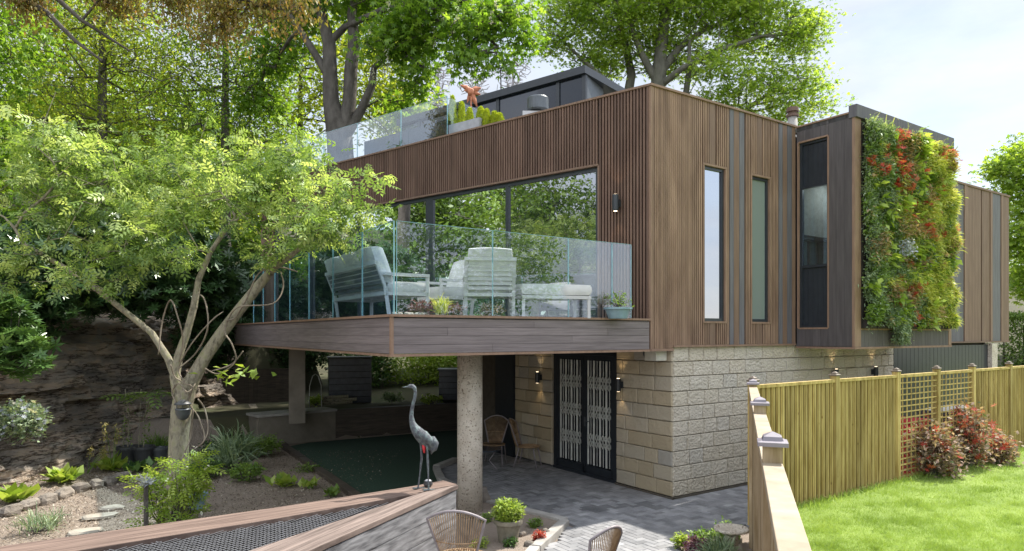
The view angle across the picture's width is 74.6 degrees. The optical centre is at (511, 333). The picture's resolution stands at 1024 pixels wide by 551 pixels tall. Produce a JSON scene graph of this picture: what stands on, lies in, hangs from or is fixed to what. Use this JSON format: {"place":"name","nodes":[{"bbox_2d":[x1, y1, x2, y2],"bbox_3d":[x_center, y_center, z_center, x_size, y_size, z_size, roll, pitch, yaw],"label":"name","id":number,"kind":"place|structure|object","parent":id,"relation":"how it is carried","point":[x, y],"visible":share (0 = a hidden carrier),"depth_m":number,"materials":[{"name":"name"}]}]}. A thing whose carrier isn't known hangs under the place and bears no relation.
{"place":"outdoors","nodes":[
{"label":"outdoors","id":0,"kind":"place"},
{"bbox_2d":[327,356,372,402],"bbox_3d":[-4.953,1.390,20.500,1.320,1.380,0.880,0,0,-18],"label":"compost bin","id":1,"kind":"object","parent":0,"point":[350,376],"visible":0.93,"depth_m":20.15,"materials":[{"name":"black plastic"}]},
{"bbox_2d":[0,217,1023,550],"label":"ground","id":2,"kind":"structure","parent":0,"point":[226,419],"depth_m":13.55,"materials":[{"name":"soil"}]},
{"bbox_2d":[0,503,22,516],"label":"edging stone","id":3,"kind":"object","parent":2,"relation":"on","point":[11,509],"visible":0.86,"depth_m":10.37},
{"bbox_2d":[0,481,40,502],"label":"hosta","id":4,"kind":"object","parent":2,"relation":"on","point":[13,492],"visible":0.98,"depth_m":11.13,"materials":[{"name":"green plant"}]},
{"bbox_2d":[19,497,39,510],"bbox_3d":[-7.766,2.749,10.813,0.220,0.183,0.324,0,0,0],"label":"edging stone","id":5,"kind":"object","parent":2,"relation":"on","point":[30,503],"visible":0.85,"depth_m":10.75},
{"bbox_2d":[0,290,64,382],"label":"rhododendron","id":6,"kind":"object","parent":2,"relation":"on","point":[31,347],"visible":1,"depth_m":11.23,"materials":[{"name":"green plant"}]},
{"bbox_2d":[5,502,64,536],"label":"garden plant","id":7,"kind":"object","parent":2,"relation":"on","point":[43,524],"visible":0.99,"depth_m":9.47,"materials":[{"name":"green plant"}]},
{"bbox_2d":[37,492,57,504],"bbox_3d":[-7.720,2.749,11.174,0.228,0.177,0.329,0,0,11],"label":"edging stone","id":8,"kind":"object","parent":2,"relation":"on","point":[47,498],"visible":0.92,"depth_m":11.09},
{"bbox_2d":[0,229,102,344],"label":"rhododendron","id":9,"kind":"object","parent":2,"relation":"on","point":[55,312],"visible":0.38,"depth_m":12.83,"materials":[{"name":"green plant"}]},
{"bbox_2d":[0,0,106,240],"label":"woodland tree","id":10,"kind":"object","parent":2,"relation":"on","point":[6,28],"visible":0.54,"depth_m":20.15,"materials":[{"name":"green plant"}]},
{"bbox_2d":[40,462,84,482],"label":"hosta","id":11,"kind":"object","parent":2,"relation":"on","point":[65,473],"visible":0.99,"depth_m":12.60,"materials":[{"name":"green plant"}]},
{"bbox_2d":[54,487,74,498],"bbox_3d":[-7.725,2.752,11.592,0.232,0.187,0.438,0,0,0],"label":"edging stone","id":12,"kind":"object","parent":2,"relation":"on","point":[63,492],"visible":0.87,"depth_m":11.50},
{"bbox_2d":[0,203,147,293],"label":"rhododendron","id":13,"kind":"object","parent":2,"relation":"on","point":[102,223],"visible":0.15,"depth_m":13.91,"materials":[{"name":"green plant"}]},
{"bbox_2d":[67,527,102,535],"bbox_3d":[-6.014,2.791,9.484,0.426,0.073,0.260,0,0,-27],"label":"stepping stone","id":14,"kind":"object","parent":2,"relation":"on","point":[80,531],"visible":0.88,"depth_m":9.41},
{"bbox_2d":[79,512,118,520],"bbox_3d":[-6.298,2.792,10.247,0.537,0.076,0.268,0,0,-28],"label":"stepping stone","id":15,"kind":"object","parent":2,"relation":"on","point":[100,516],"visible":0.98,"depth_m":10.18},
{"bbox_2d":[90,451,127,471],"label":"hosta","id":16,"kind":"object","parent":2,"relation":"on","point":[105,464],"visible":0.91,"depth_m":13.74,"materials":[{"name":"green plant"}]},
{"bbox_2d":[99,422,121,470],"bbox_3d":[-8.205,2.300,13.736,0.427,1.002,0.213,0,0,-39],"label":"sapling","id":17,"kind":"object","parent":2,"relation":"on","point":[105,433],"visible":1,"depth_m":13.74,"materials":[{"name":"green plant"}]},
{"bbox_2d":[0,0,239,219],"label":"woodland tree","id":18,"kind":"object","parent":2,"relation":"on","point":[100,106],"visible":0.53,"depth_m":23.83,"materials":[{"name":"green plant"}]},
{"bbox_2d":[99,389,146,462],"bbox_3d":[-8.350,2.000,14.559,0.785,1.600,0.887,0,0,0],"label":"potted sapling","id":19,"kind":"object","parent":2,"relation":"on","point":[126,450],"visible":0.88,"depth_m":14.53,"materials":[{"name":"green plant"}]},
{"bbox_2d":[0,306,247,486],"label":"rock face","id":20,"kind":"object","parent":2,"relation":"on","point":[98,358],"visible":0.38,"depth_m":15.03},
{"bbox_2d":[0,396,54,447],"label":"lilac shrub","id":21,"kind":"object","parent":20,"relation":"on","point":[15,422],"visible":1,"depth_m":11.51,"materials":[{"name":"green plant"}]},
{"bbox_2d":[44,233,204,324],"bbox_3d":[-8.553,-1.205,14.552,3.698,2.074,2.519,0,0,0],"label":"rhododendron","id":22,"kind":"object","parent":20,"relation":"on","point":[162,291],"visible":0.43,"depth_m":14.27,"materials":[{"name":"green plant"}]},
{"bbox_2d":[0,0,270,244],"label":"woodland tree","id":23,"kind":"object","parent":2,"relation":"on","point":[74,66],"visible":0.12,"depth_m":32.48,"materials":[{"name":"green plant"}]},
{"bbox_2d":[121,456,162,471],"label":"hosta","id":24,"kind":"object","parent":2,"relation":"on","point":[135,466],"visible":0.89,"depth_m":13.64,"materials":[{"name":"green plant"}]},
{"bbox_2d":[0,65,289,255],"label":"woods","id":25,"kind":"object","parent":2,"relation":"on","point":[244,241],"visible":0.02,"depth_m":40.98,"materials":[{"name":"green plant"}]},
{"bbox_2d":[121,389,171,461],"bbox_3d":[-7.808,2.000,14.666,1.139,1.600,0.891,0,0,0],"label":"potted sapling","id":26,"kind":"object","parent":2,"relation":"on","point":[143,451],"visible":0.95,"depth_m":14.49,"materials":[{"name":"green plant"}]},
{"bbox_2d":[137,473,155,525],"bbox_3d":[-4.725,2.291,8.687,0.242,1.017,0.266,0,0,-43],"label":"garden light","id":27,"kind":"object","parent":2,"relation":"on","point":[146,483],"visible":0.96,"depth_m":8.68,"materials":[{"name":"grey metal"}]},
{"bbox_2d":[138,430,168,453],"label":"garden plant","id":28,"kind":"object","parent":2,"relation":"on","point":[158,441],"visible":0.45,"depth_m":15.39,"materials":[{"name":"green plant"}]},
{"bbox_2d":[152,446,167,461],"bbox_3d":[-7.753,2.650,14.800,0.381,0.300,0.381,0,0,0],"label":"plastic pot","id":29,"kind":"object","parent":2,"relation":"on","point":[160,451],"visible":0.69,"depth_m":14.68,"materials":[{"name":"black plastic"}]},
{"bbox_2d":[0,0,327,68],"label":"copper beech","id":30,"kind":"object","parent":2,"relation":"on","point":[233,16],"visible":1,"depth_m":12.65,"materials":[{"name":"green plant"}]},
{"bbox_2d":[116,443,226,528],"bbox_3d":[-4.544,2.096,8.980,1.324,1.374,1.157,0,0,-30],"label":"garden shrub","id":31,"kind":"object","parent":2,"relation":"on","point":[178,500],"visible":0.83,"depth_m":8.89,"materials":[{"name":"green plant"}]},
{"bbox_2d":[107,220,261,325],"bbox_3d":[-7.947,-1.448,15.845,3.641,2.602,2.611,0,0,0],"label":"rhododendron","id":32,"kind":"object","parent":2,"relation":"on","point":[222,277],"visible":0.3,"depth_m":15.70,"materials":[{"name":"green plant"}]},
{"bbox_2d":[0,450,397,545],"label":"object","id":33,"kind":"object","parent":2,"relation":"on","point":[105,527],"visible":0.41,"depth_m":11.60,"materials":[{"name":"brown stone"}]},
{"bbox_2d":[0,92,402,521],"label":"garden tree","id":34,"kind":"object","parent":2,"relation":"on","point":[103,168],"visible":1,"depth_m":9.85,"materials":[{"name":"green plant"}]},
{"bbox_2d":[174,399,191,419],"bbox_3d":[-4.771,1.108,9.750,0.240,0.300,0.236,0,0,0],"label":"hanging feeder","id":35,"kind":"object","parent":34,"relation":"hanging from","point":[182,413],"visible":1,"depth_m":9.68,"materials":[{"name":"grey metal"}]},
{"bbox_2d":[158,267,297,466],"bbox_3d":[-4.152,0.484,9.573,2.021,2.926,0.634,0,0,0],"label":"woody vine","id":36,"kind":"object","parent":34,"relation":"attached to","point":[253,373],"visible":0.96,"depth_m":9.76,"materials":[{"name":"brown plant"}]},
{"bbox_2d":[189,456,226,479],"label":"garden plant","id":37,"kind":"object","parent":2,"relation":"on","point":[214,464],"visible":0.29,"depth_m":13.04,"materials":[{"name":"green plant"}]},
{"bbox_2d":[167,268,261,379],"bbox_3d":[-7.769,-0.337,17.581,2.329,3.069,2.348,0,0,-19],"label":"rhododendron","id":38,"kind":"object","parent":2,"relation":"on","point":[225,347],"visible":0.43,"depth_m":17.09,"materials":[{"name":"green plant"}]},
{"bbox_2d":[171,252,265,351],"bbox_3d":[-7.612,-0.829,18.332,3.509,2.906,2.447,0,0,0],"label":"rhododendron","id":39,"kind":"object","parent":2,"relation":"on","point":[258,311],"visible":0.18,"depth_m":17.93,"materials":[{"name":"green plant"}]},
{"bbox_2d":[0,480,457,550],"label":"netted pond","id":40,"kind":"structure","parent":2,"relation":"on","point":[391,520],"depth_m":6.51,"materials":[{"name":"wood"}]},
{"bbox_2d":[403,384,438,490],"bbox_3d":[-1.037,1.190,7.756,0.401,1.215,0.244,0,0,27],"label":"heron statue","id":41,"kind":"object","parent":40,"relation":"on","point":[425,439],"visible":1,"depth_m":7.70,"materials":[{"name":"grey metal"}]},
{"bbox_2d":[108,0,363,251],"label":"woodland tree","id":42,"kind":"object","parent":2,"relation":"on","point":[225,113],"visible":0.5,"depth_m":25.59,"materials":[{"name":"green plant"}]},
{"bbox_2d":[201,420,270,469],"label":"garden plant","id":43,"kind":"object","parent":2,"relation":"on","point":[233,451],"visible":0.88,"depth_m":13.66,"materials":[{"name":"green plant"}]},
{"bbox_2d":[225,460,266,483],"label":"garden plant","id":44,"kind":"object","parent":2,"relation":"on","point":[244,474],"visible":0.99,"depth_m":12.73,"materials":[{"name":"green plant"}]},
{"bbox_2d":[221,368,288,403],"bbox_3d":[-7.727,1.740,20.428,2.070,1.320,0.070,0,0,-34],"label":"garden fence","id":45,"kind":"object","parent":2,"relation":"on","point":[266,386],"visible":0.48,"depth_m":20.44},
{"bbox_2d":[251,433,284,456],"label":"garden plant","id":46,"kind":"object","parent":2,"relation":"on","point":[269,442],"visible":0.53,"depth_m":15.34,"materials":[{"name":"green plant"}]},
{"bbox_2d":[264,471,297,486],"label":"hosta","id":47,"kind":"object","parent":2,"relation":"on","point":[283,479],"visible":1,"depth_m":12.33,"materials":[{"name":"green plant"}]},
{"bbox_2d":[145,1,448,240],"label":"woodland tree","id":48,"kind":"object","parent":2,"relation":"on","point":[310,105],"visible":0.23,"depth_m":33.50,"materials":[{"name":"green plant"}]},
{"bbox_2d":[268,346,343,374],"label":"bank shrub","id":49,"kind":"object","parent":2,"relation":"on","point":[309,363],"visible":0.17,"depth_m":22.59,"materials":[{"name":"green plant"}]},
{"bbox_2d":[298,475,319,488],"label":"hosta","id":50,"kind":"object","parent":2,"relation":"on","point":[303,482],"visible":0.96,"depth_m":12.18,"materials":[{"name":"green plant"}]},
{"bbox_2d":[280,442,360,495],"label":"kerb","id":51,"kind":"structure","parent":2,"relation":"on","point":[344,487],"depth_m":13.20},
{"bbox_2d":[246,402,456,443],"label":"retaining wall","id":52,"kind":"structure","parent":2,"relation":"on","point":[323,423],"depth_m":18.10,"materials":[{"name":"concrete"}]},
{"bbox_2d":[420,393,442,404],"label":"wall plant","id":53,"kind":"object","parent":52,"relation":"on","point":[433,399],"depth_m":19.32,"materials":[{"name":"green plant"}]},
{"bbox_2d":[336,352,396,388],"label":"bank shrub","id":54,"kind":"object","parent":2,"relation":"on","point":[377,360],"visible":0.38,"depth_m":23.44,"materials":[{"name":"green plant"}]},
{"bbox_2d":[291,430,456,493],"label":"artificial turf","id":55,"kind":"structure","parent":2,"relation":"on","point":[401,469],"depth_m":15.00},
{"bbox_2d":[219,0,551,162],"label":"chestnut tree","id":56,"kind":"object","parent":2,"relation":"on","point":[410,28],"visible":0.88,"depth_m":21.93,"materials":[{"name":"green plant"}]},
{"bbox_2d":[381,391,404,401],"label":"wall plant","id":57,"kind":"object","parent":2,"relation":"on","point":[393,397],"depth_m":19.95,"materials":[{"name":"green plant"}]},
{"bbox_2d":[357,71,443,136],"bbox_3d":[-3.896,-6.950,35.858,9.033,13.739,5.114,0,0,0],"label":"woodland tree","id":58,"kind":"object","parent":2,"relation":"on","point":[378,96],"visible":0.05,"depth_m":35.35,"materials":[{"name":"green plant"}]},
{"bbox_2d":[375,353,456,385],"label":"bank shrub","id":59,"kind":"object","parent":2,"relation":"on","point":[428,369],"visible":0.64,"depth_m":24.08,"materials":[{"name":"green plant"}]},
{"bbox_2d":[421,61,452,107],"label":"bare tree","id":60,"kind":"object","parent":2,"relation":"on","point":[440,99],"visible":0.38,"depth_m":45.91,"materials":[{"name":"white plant"}]},
{"bbox_2d":[438,368,456,399],"bbox_3d":[-1.550,1.575,21.200,1.560,0.950,0.860,0,0,-6],"label":"planter","id":61,"kind":"object","parent":2,"relation":"on","point":[447,383],"visible":0.33,"depth_m":20.76,"materials":[{"name":"black metal"}]},
{"bbox_2d":[433,457,568,550],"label":"kerb","id":62,"kind":"structure","parent":2,"relation":"on","point":[559,526],"depth_m":9.86,"materials":[{"name":"concrete"}]},
{"bbox_2d":[465,503,556,550],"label":"planting bed","id":63,"kind":"object","parent":2,"relation":"on","point":[490,532],"visible":0.3,"depth_m":9.31,"materials":[{"name":"stone"}]},
{"bbox_2d":[488,496,525,543],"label":"potted plant","id":64,"kind":"object","parent":63,"relation":"on","point":[508,521],"visible":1,"depth_m":8.75,"materials":[{"name":"green plant"}]},
{"bbox_2d":[494,55,530,88],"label":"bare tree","id":65,"kind":"object","parent":2,"relation":"on","point":[513,80],"visible":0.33,"depth_m":45.92,"materials":[{"name":"white plant"}]},
{"bbox_2d":[231,65,1010,517],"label":"house","id":66,"kind":"structure","parent":2,"relation":"on","point":[735,231],"depth_m":12.39,"materials":[{"name":"wood"}]},
{"bbox_2d":[276,96,447,156],"bbox_3d":[-3.316,-4.487,16.837,6.575,0.935,2.001,0,0,38],"label":"roof balustrade","id":67,"kind":"object","parent":66,"relation":"attached to","point":[383,115],"visible":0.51,"depth_m":15.48,"materials":[{"name":"clear glass"}]},
{"bbox_2d":[324,246,429,316],"bbox_3d":[-2.160,-0.725,10.407,0.875,0.998,2.320,0,0,-32],"label":"garden sofa","id":68,"kind":"object","parent":66,"relation":"on","point":[377,280],"visible":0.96,"depth_m":9.76,"materials":[{"name":"fabric"}]},
{"bbox_2d":[405,298,434,314],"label":"purple plant","id":69,"kind":"object","parent":66,"relation":"on","point":[413,308],"visible":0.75,"depth_m":8.84,"materials":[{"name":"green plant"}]},
{"bbox_2d":[364,117,485,154],"bbox_3d":[-1.923,-4.210,14.990,3.514,0.620,0.580,0,0,38],"label":"roof planter","id":70,"kind":"object","parent":66,"relation":"on","point":[421,133],"visible":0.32,"depth_m":14.74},
{"bbox_2d":[448,95,456,123],"bbox_3d":[-1.268,-4.536,14.407,0.249,1.172,0.256,0,0,0],"label":"golden conifer","id":71,"kind":"object","parent":70,"relation":"in","point":[452,108],"visible":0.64,"depth_m":14.34,"materials":[{"name":"green plant"}]},
{"bbox_2d":[427,293,451,314],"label":"grassy plant","id":72,"kind":"object","parent":66,"relation":"on","point":[439,308],"visible":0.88,"depth_m":8.95,"materials":[{"name":"yellow plant"}]},
{"bbox_2d":[253,220,630,322],"bbox_3d":[-2.005,-0.834,13.112,4.108,1.183,8.421,0,0,-32],"label":"terrace balustrade","id":73,"kind":"object","parent":66,"relation":"on","point":[393,221],"visible":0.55,"depth_m":10.40,"materials":[{"name":"clear glass"}]},
{"bbox_2d":[417,260,475,314],"bbox_3d":[-0.987,-0.725,10.881,0.835,0.998,0.760,0,0,-37],"label":"garden armchair","id":74,"kind":"object","parent":66,"relation":"on","point":[453,289],"visible":0.53,"depth_m":10.69,"materials":[{"name":"fabric"}]},
{"bbox_2d":[460,85,480,107],"bbox_3d":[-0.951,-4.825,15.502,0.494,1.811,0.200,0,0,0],"label":"rusty sculpture","id":75,"kind":"object","parent":66,"relation":"on","point":[472,92],"visible":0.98,"depth_m":15.48,"materials":[{"name":"metal"}]},
{"bbox_2d":[462,247,516,315],"bbox_3d":[-0.343,-0.725,9.926,0.760,0.997,0.868,0,0,-6],"label":"garden armchair","id":76,"kind":"object","parent":66,"relation":"on","point":[477,279],"visible":0.94,"depth_m":9.62,"materials":[{"name":"white metal"}]},
{"bbox_2d":[478,302,505,315],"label":"purple plant","id":77,"kind":"object","parent":66,"relation":"on","point":[486,309],"visible":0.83,"depth_m":9.49,"materials":[{"name":"green plant"}]},
{"bbox_2d":[522,94,548,114],"bbox_3d":[0.502,-4.395,13.931,0.570,0.991,0.487,0,0,0],"label":"roof vent","id":78,"kind":"object","parent":66,"relation":"on","point":[537,102],"visible":0.52,"depth_m":13.76,"materials":[{"name":"grey metal"}]},
{"bbox_2d":[510,284,591,317],"bbox_3d":[0.583,-0.485,10.252,1.166,0.509,0.618,0,0,-18],"label":"garden footstool","id":79,"kind":"object","parent":66,"relation":"on","point":[548,292],"visible":0.91,"depth_m":9.98,"materials":[{"name":"fabric"}]},
{"bbox_2d":[553,350,620,483],"bbox_3d":[1.445,1.555,13.271,0.140,2.490,1.898,0,0,-34],"label":"door","id":80,"kind":"structure","parent":66,"relation":"in","point":[585,402],"depth_m":13.20,"materials":[{"name":"grey metal"}]},
{"bbox_2d":[603,290,634,318],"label":"potted shrub","id":81,"kind":"object","parent":66,"relation":"on","point":[618,311],"visible":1,"depth_m":10.23,"materials":[{"name":"ceramic"}]},
{"bbox_2d":[645,351,666,360],"bbox_3d":[2.433,0.367,11.391,0.260,0.185,0.270,0,0,-34],"label":"junction box","id":82,"kind":"object","parent":66,"relation":"attached to","point":[656,356],"visible":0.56,"depth_m":11.29,"materials":[{"name":"beige plastic"}]},
{"bbox_2d":[705,166,723,320],"bbox_3d":[3.526,-1.570,11.870,0.555,2.705,0.070,0,0,-34],"label":"window","id":83,"kind":"structure","parent":66,"relation":"in","point":[714,177],"depth_m":11.90,"materials":[{"name":"glass"}]},
{"bbox_2d":[752,176,767,321],"bbox_3d":[4.603,-1.567,12.601,0.522,2.696,0.070,0,0,-34],"label":"window","id":84,"kind":"structure","parent":66,"relation":"in","point":[759,185],"depth_m":12.62,"materials":[{"name":"glass"}]},
{"bbox_2d":[786,106,798,136],"bbox_3d":[6.092,-4.360,14.600,0.260,1.120,0.260,0,0,0],"label":"flue","id":85,"kind":"object","parent":66,"relation":"on","point":[792,115],"visible":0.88,"depth_m":14.52,"materials":[{"name":"metal"}]},
{"bbox_2d":[800,137,826,327],"bbox_3d":[5.808,-1.907,12.894,0.070,3.605,0.589,0,0,-34],"label":"window","id":86,"kind":"structure","parent":66,"relation":"in","point":[813,154],"depth_m":12.94,"materials":[{"name":"glass"}]},
{"bbox_2d":[858,110,967,346],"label":"living wall","id":87,"kind":"structure","parent":66,"relation":"attached to","point":[910,238],"depth_m":12.79,"materials":[{"name":"green plant"}]},
{"bbox_2d":[524,0,858,125],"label":"maple tree","id":88,"kind":"object","parent":2,"relation":"on","point":[632,15],"visible":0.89,"depth_m":30.18,"materials":[{"name":"green plant"}]},
{"bbox_2d":[684,535,742,550],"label":"planting bed","id":89,"kind":"object","parent":2,"relation":"on","point":[740,544],"visible":0.12,"depth_m":8.81,"materials":[{"name":"soil"}]},
{"bbox_2d":[670,530,689,548],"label":"bed plant","id":90,"kind":"object","parent":89,"relation":"on","point":[679,538],"visible":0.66,"depth_m":8.71,"materials":[{"name":"green plant"}]},
{"bbox_2d":[681,534,706,550],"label":"bed plant","id":91,"kind":"object","parent":89,"relation":"on","point":[692,543],"visible":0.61,"depth_m":8.40,"materials":[{"name":"purple plant"}]},
{"bbox_2d":[686,525,718,544],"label":"bed plant","id":92,"kind":"object","parent":89,"relation":"on","point":[702,531],"visible":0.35,"depth_m":8.73,"materials":[{"name":"green plant"}]},
{"bbox_2d":[688,529,742,550],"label":"bed plant","id":93,"kind":"object","parent":89,"relation":"on","point":[726,545],"visible":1,"depth_m":7.90,"materials":[{"name":"green plant"}]},
{"bbox_2d":[714,523,748,548],"bbox_3d":[2.660,2.558,8.150,0.410,0.405,0.407,0,0,0],"label":"bird bath","id":94,"kind":"object","parent":89,"relation":"on","point":[734,530],"visible":0.85,"depth_m":8.13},
{"bbox_2d":[747,379,811,550],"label":"timber fence","id":95,"kind":"object","parent":2,"relation":"on","point":[775,522],"visible":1,"depth_m":3.64,"materials":[{"name":"wood"}]},
{"bbox_2d":[916,404,966,452],"bbox_3d":[9.037,2.165,13.800,1.680,1.270,0.680,0,0,-34],"label":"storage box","id":96,"kind":"object","parent":2,"relation":"on","point":[929,411],"visible":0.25,"depth_m":13.46,"materials":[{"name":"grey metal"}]},
{"bbox_2d":[965,132,1023,307],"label":"woodland tree","id":97,"kind":"object","parent":2,"relation":"on","point":[1001,169],"visible":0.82,"depth_m":29.85,"materials":[{"name":"green plant"}]},
{"bbox_2d":[992,310,1023,366],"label":"garden hedge","id":98,"kind":"object","parent":2,"relation":"on","point":[1015,317],"visible":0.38,"depth_m":25.96,"materials":[{"name":"green plant"}]},
{"bbox_2d":[0,0,1023,266],"label":"sky","id":99,"kind":"structure","parent":0,"point":[954,68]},
{"bbox_2d":[441,452,748,550],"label":"paving","id":100,"kind":"structure","parent":0,"point":[589,507],"depth_m":10.95,"materials":[{"name":"stone"}]},
{"bbox_2d":[426,510,485,550],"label":"cane chair","id":101,"kind":"object","parent":100,"relation":"on","point":[453,543],"visible":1,"depth_m":6.78,"materials":[{"name":"wicker"}]},
{"bbox_2d":[482,415,508,466],"bbox_3d":[-0.378,2.283,14.398,0.562,1.012,0.667,0,0,10],"label":"cane chair","id":102,"kind":"object","parent":100,"relation":"on","point":[491,427],"visible":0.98,"depth_m":14.58,"materials":[{"name":"wicker"}]},
{"bbox_2d":[508,418,541,468],"bbox_3d":[0.255,2.283,14.100,0.667,1.012,0.542,0,0,15],"label":"cane chair","id":103,"kind":"object","parent":100,"relation":"on","point":[517,441],"visible":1,"depth_m":14.20,"materials":[{"name":"wicker"}]},
{"bbox_2d":[588,525,622,550],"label":"cane chair","id":104,"kind":"object","parent":100,"relation":"on","point":[615,537],"visible":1,"depth_m":6.16,"materials":[{"name":"wicker"}]},
{"bbox_2d":[796,446,1023,550],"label":"lawn","id":105,"kind":"structure","parent":0,"point":[928,495],"depth_m":9.50,"materials":[{"name":"plant"}]},
{"bbox_2d":[746,361,1023,524],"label":"timber fence","id":106,"kind":"object","parent":105,"relation":"on","point":[838,433],"visible":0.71,"depth_m":10.73,"materials":[{"name":"wood"}]},
{"bbox_2d":[901,413,975,478],"bbox_3d":[7.380,2.057,11.889,1.324,1.304,1.212,0,0,0],"label":"photinia shrub","id":107,"kind":"object","parent":105,"relation":"on","point":[938,453],"visible":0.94,"depth_m":11.72,"materials":[{"name":"red plant"}]},
{"bbox_2d":[943,393,1004,469],"bbox_3d":[8.517,1.903,12.625,1.188,1.573,1.154,0,0,0],"label":"photinia shrub","id":108,"kind":"object","parent":105,"relation":"on","point":[969,435],"visible":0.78,"depth_m":12.46,"materials":[{"name":"red plant"}]},
{"bbox_2d":[963,422,1023,467],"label":"photinia shrub","id":109,"kind":"object","parent":105,"relation":"on","point":[1010,452],"visible":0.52,"depth_m":12.87,"materials":[{"name":"red plant"}]},
{"bbox_2d":[901,416,930,478],"bbox_3d":[7.553,2.215,12.844,0.700,1.170,0.560,0,0,-34],"label":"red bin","id":110,"kind":"object","parent":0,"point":[904,427],"visible":0.15,"depth_m":12.60,"materials":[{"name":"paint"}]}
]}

